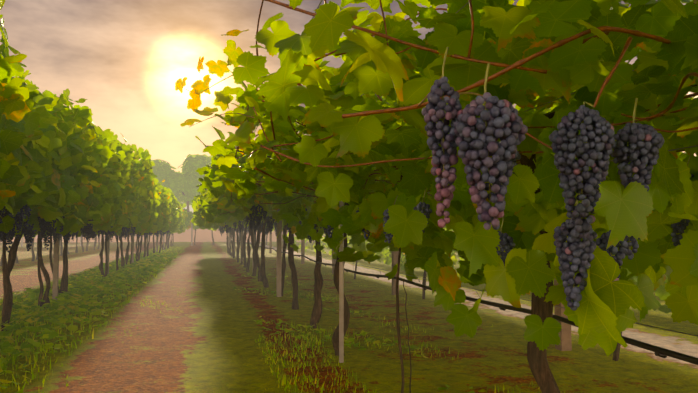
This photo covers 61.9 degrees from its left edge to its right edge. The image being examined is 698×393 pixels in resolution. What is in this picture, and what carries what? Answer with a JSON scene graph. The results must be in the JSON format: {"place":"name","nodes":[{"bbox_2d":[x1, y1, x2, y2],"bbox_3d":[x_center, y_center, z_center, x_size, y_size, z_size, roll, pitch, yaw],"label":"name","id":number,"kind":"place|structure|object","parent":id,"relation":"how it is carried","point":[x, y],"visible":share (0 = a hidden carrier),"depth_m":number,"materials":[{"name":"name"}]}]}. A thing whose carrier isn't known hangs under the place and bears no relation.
{"place":"outdoors","nodes":[
{"label":"outdoors","id":0,"kind":"place"},
{"bbox_2d":[0,205,697,392],"bbox_3d":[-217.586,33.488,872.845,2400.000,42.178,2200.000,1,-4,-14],"label":"ground","id":1,"kind":"structure","parent":0,"point":[177,350],"depth_m":6.17,"materials":[{"name":"green plant"}]},
{"bbox_2d":[21,209,281,299],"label":"wooden posts","id":2,"kind":"object","parent":1,"relation":"on","point":[56,267],"visible":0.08,"depth_m":10.29,"materials":[{"name":"brown wood"}]},
{"bbox_2d":[0,228,453,242],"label":"field","id":3,"kind":"structure","parent":1,"relation":"on","point":[204,235],"depth_m":59.72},
{"bbox_2d":[0,252,485,392],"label":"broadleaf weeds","id":4,"kind":"object","parent":1,"relation":"on","point":[140,266],"visible":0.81,"depth_m":8.45,"materials":[{"name":"green plant"}]},
{"bbox_2d":[205,146,343,362],"bbox_3d":[-2.586,1.304,17.993,3.700,2.120,26.088,1,-4,-14],"label":"steel pole and arms","id":5,"kind":"object","parent":1,"relation":"on","point":[341,309],"visible":0.15,"depth_m":5.19},
{"bbox_2d":[0,246,592,392],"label":"grass and weeds","id":6,"kind":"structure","parent":1,"relation":"on","point":[14,358],"depth_m":5.93,"materials":[{"name":"green plant"}]},
{"bbox_2d":[0,0,670,313],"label":"vine leaves","id":7,"kind":"object","parent":1,"relation":"on","point":[76,167],"visible":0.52,"depth_m":7.22,"materials":[{"name":"green plant"}]},
{"bbox_2d":[0,76,693,310],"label":"grape bunches","id":8,"kind":"object","parent":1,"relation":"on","point":[507,127],"visible":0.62,"depth_m":1.12,"materials":[{"name":"purple food"}]},
{"bbox_2d":[0,84,696,392],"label":"grapevine trunks","id":9,"kind":"object","parent":1,"relation":"on","point":[538,360],"visible":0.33,"depth_m":7.10,"materials":[{"name":"brown plant"}]},
{"bbox_2d":[23,0,697,286],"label":"vine branches","id":10,"kind":"object","parent":9,"relation":"attached to","point":[606,30],"visible":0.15,"depth_m":1.37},
{"bbox_2d":[175,0,697,356],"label":"vine leaves","id":11,"kind":"object","parent":10,"relation":"attached to","point":[509,33],"visible":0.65,"depth_m":1.74,"materials":[{"name":"green plant"}]},
{"bbox_2d":[269,231,571,350],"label":"wooden posts","id":12,"kind":"object","parent":1,"relation":"on","point":[564,335],"visible":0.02,"depth_m":5.76,"materials":[{"name":"brown wood"}]},
{"bbox_2d":[237,0,697,336],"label":"trellis wires","id":13,"kind":"object","parent":12,"relation":"attached to","point":[517,114],"visible":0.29,"depth_m":2.13,"materials":[{"name":"grey"}]},
{"bbox_2d":[232,239,697,364],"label":"drip irrigation pipe","id":14,"kind":"object","parent":13,"relation":"attached to","point":[661,352],"visible":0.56,"depth_m":2.34,"materials":[{"name":"black plastic"}]},
{"bbox_2d":[0,0,697,171],"label":"sky","id":15,"kind":"structure","parent":0,"point":[127,58],"materials":[{"name":"beige"}]}
]}

